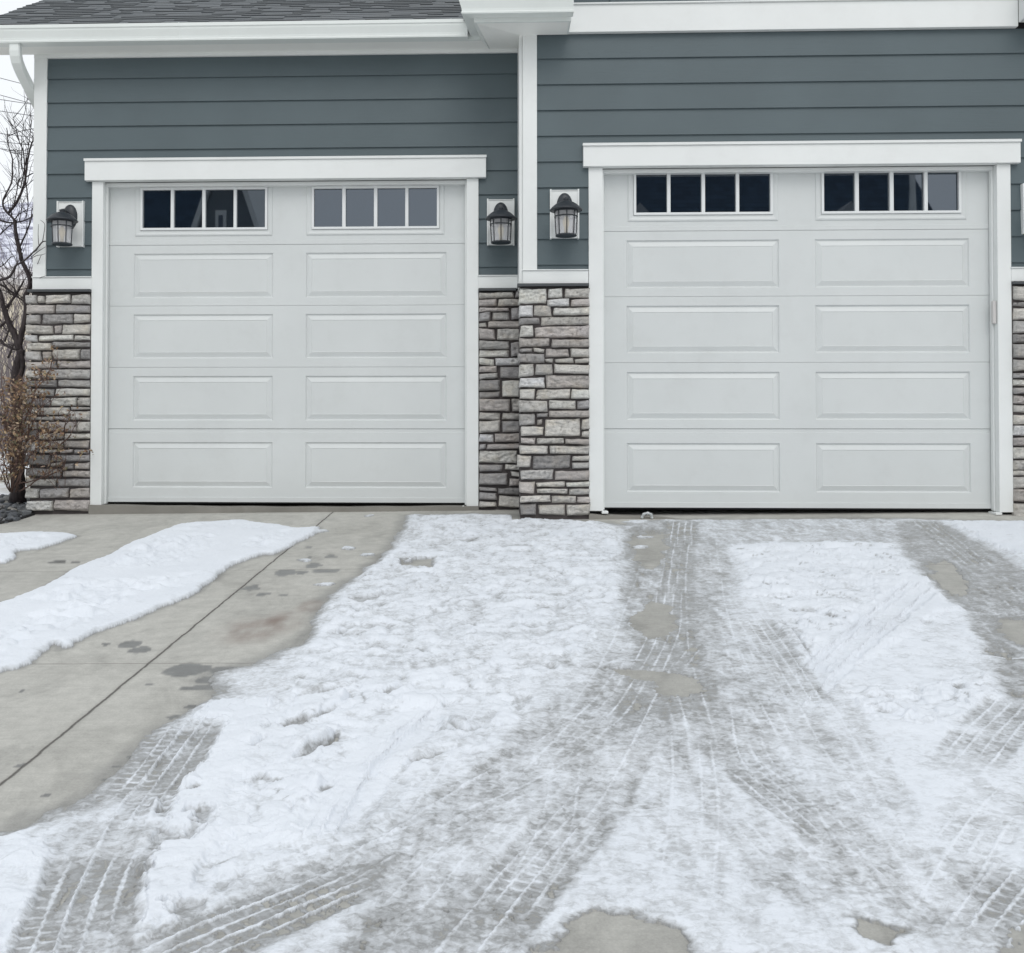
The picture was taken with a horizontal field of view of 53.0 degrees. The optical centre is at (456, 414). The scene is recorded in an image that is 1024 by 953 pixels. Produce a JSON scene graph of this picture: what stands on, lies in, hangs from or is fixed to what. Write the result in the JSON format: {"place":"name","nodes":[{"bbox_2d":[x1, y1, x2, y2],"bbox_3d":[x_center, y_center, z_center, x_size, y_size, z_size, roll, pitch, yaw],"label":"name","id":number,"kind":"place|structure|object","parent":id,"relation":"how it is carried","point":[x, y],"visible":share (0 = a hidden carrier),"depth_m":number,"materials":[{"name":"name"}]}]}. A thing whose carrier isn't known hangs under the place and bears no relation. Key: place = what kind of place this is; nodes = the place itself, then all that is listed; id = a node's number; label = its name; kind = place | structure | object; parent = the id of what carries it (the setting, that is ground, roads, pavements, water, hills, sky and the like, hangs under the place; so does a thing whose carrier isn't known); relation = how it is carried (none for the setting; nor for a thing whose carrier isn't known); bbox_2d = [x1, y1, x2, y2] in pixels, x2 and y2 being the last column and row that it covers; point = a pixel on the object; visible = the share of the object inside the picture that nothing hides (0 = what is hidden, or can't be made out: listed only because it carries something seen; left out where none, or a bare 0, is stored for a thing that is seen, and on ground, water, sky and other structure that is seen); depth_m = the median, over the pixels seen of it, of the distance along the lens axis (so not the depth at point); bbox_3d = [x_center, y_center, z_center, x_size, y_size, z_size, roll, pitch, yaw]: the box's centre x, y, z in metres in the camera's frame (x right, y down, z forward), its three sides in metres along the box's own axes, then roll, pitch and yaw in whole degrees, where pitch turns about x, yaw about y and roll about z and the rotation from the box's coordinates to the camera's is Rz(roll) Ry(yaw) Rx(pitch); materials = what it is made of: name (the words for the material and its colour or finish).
{"place":"outdoors","nodes":[
{"label":"outdoors","id":0,"kind":"place"},
{"bbox_2d":[0,451,29,519],"bbox_3d":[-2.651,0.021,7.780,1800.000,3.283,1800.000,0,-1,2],"label":"ground","id":1,"kind":"structure","parent":0,"point":[4,490],"depth_m":10.94,"materials":[{"name":"white snow"}]},
{"bbox_2d":[0,217,32,458],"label":"brush thicket","id":2,"kind":"object","parent":1,"relation":"on","point":[9,361],"visible":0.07,"depth_m":26.58,"materials":[{"name":"brown plant"}]},
{"bbox_2d":[0,493,32,522],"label":"gravel","id":3,"kind":"structure","parent":1,"relation":"on","point":[13,511],"depth_m":7.87,"materials":[{"name":"grey gravel"}]},
{"bbox_2d":[0,91,45,501],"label":"bare tree","id":4,"kind":"object","parent":3,"relation":"on","point":[17,367],"visible":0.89,"depth_m":8.09,"materials":[{"name":"brown plant"}]},
{"bbox_2d":[0,345,93,491],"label":"shrub","id":5,"kind":"object","parent":3,"relation":"on","point":[18,385],"visible":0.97,"depth_m":7.64,"materials":[{"name":"brown plant"}]},
{"bbox_2d":[0,0,1023,519],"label":"house","id":6,"kind":"structure","parent":1,"relation":"on","point":[784,270],"depth_m":7.33,"materials":[{"name":"grey"}]},
{"bbox_2d":[46,201,84,247],"bbox_3d":[-2.945,-1.447,7.696,0.228,0.360,0.299,0,-1,2],"label":"wall lantern","id":7,"kind":"object","parent":6,"relation":"attached to","point":[67,218],"depth_m":7.79,"materials":[{"name":"black metal"}]},
{"bbox_2d":[108,180,464,503],"bbox_3d":[-1.287,-0.552,7.857,2.780,2.471,0.058,0,-1,2],"label":"garage door","id":8,"kind":"structure","parent":6,"relation":"in","point":[268,345],"depth_m":7.84,"materials":[{"name":"white metal"}]},
{"bbox_2d":[486,198,515,245],"bbox_3d":[0.329,-1.440,7.579,0.228,0.360,0.299,0,-1,2],"label":"wall lantern","id":9,"kind":"object","parent":6,"relation":"attached to","point":[500,218],"depth_m":7.67,"materials":[{"name":"black metal"}]},
{"bbox_2d":[550,189,581,239],"bbox_3d":[0.760,-1.414,7.133,0.228,0.360,0.299,0,-1,2],"label":"wall lantern","id":10,"kind":"object","parent":6,"relation":"attached to","point":[565,208],"depth_m":7.22,"materials":[{"name":"black metal"}]},
{"bbox_2d":[604,165,993,509],"bbox_3d":[2.413,-0.560,7.296,2.780,2.471,0.058,0,-1,2],"label":"garage door","id":11,"kind":"structure","parent":6,"relation":"in","point":[773,341],"depth_m":7.28,"materials":[{"name":"white metal"}]},
{"bbox_2d":[1020,183,1023,233],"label":"wall lantern","id":12,"kind":"object","parent":6,"relation":"attached to","point":[1022,206],"depth_m":7.13,"materials":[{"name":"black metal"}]},
{"bbox_2d":[0,202,32,415],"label":"hillside","id":13,"kind":"structure","parent":0,"point":[21,233],"depth_m":137.94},
{"bbox_2d":[0,0,40,203],"label":"sky","id":14,"kind":"structure","parent":0,"point":[7,88],"materials":[{"name":"white"}]},
{"bbox_2d":[0,509,1023,952],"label":"driveway","id":15,"kind":"structure","parent":0,"point":[80,719],"depth_m":4.33,"materials":[{"name":"concrete"}]},
{"bbox_2d":[0,513,34,523],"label":"bed edging","id":16,"kind":"object","parent":15,"relation":"on","point":[21,517],"visible":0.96,"depth_m":7.58,"materials":[{"name":"black rubber"}]},
{"bbox_2d":[0,531,76,563],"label":"snow patch","id":17,"kind":"object","parent":15,"relation":"on","point":[12,544],"visible":1,"depth_m":6.63,"materials":[{"name":"white snow"}]},
{"bbox_2d":[0,519,321,672],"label":"snow patch","id":18,"kind":"object","parent":15,"relation":"on","point":[134,580],"visible":1,"depth_m":5.40,"materials":[{"name":"white snow"}]},
{"bbox_2d":[0,513,1023,952],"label":"snow cover","id":19,"kind":"object","parent":15,"relation":"on","point":[830,757],"visible":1,"depth_m":3.03,"materials":[{"name":"white snow"}]},
{"bbox_2d":[641,512,652,518],"bbox_3d":[1.334,0.705,7.162,0.091,0.055,0.047,0,-1,2],"label":"plastic ring","id":20,"kind":"object","parent":15,"relation":"on","point":[647,513],"visible":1,"depth_m":7.16,"materials":[{"name":"white plastic"}]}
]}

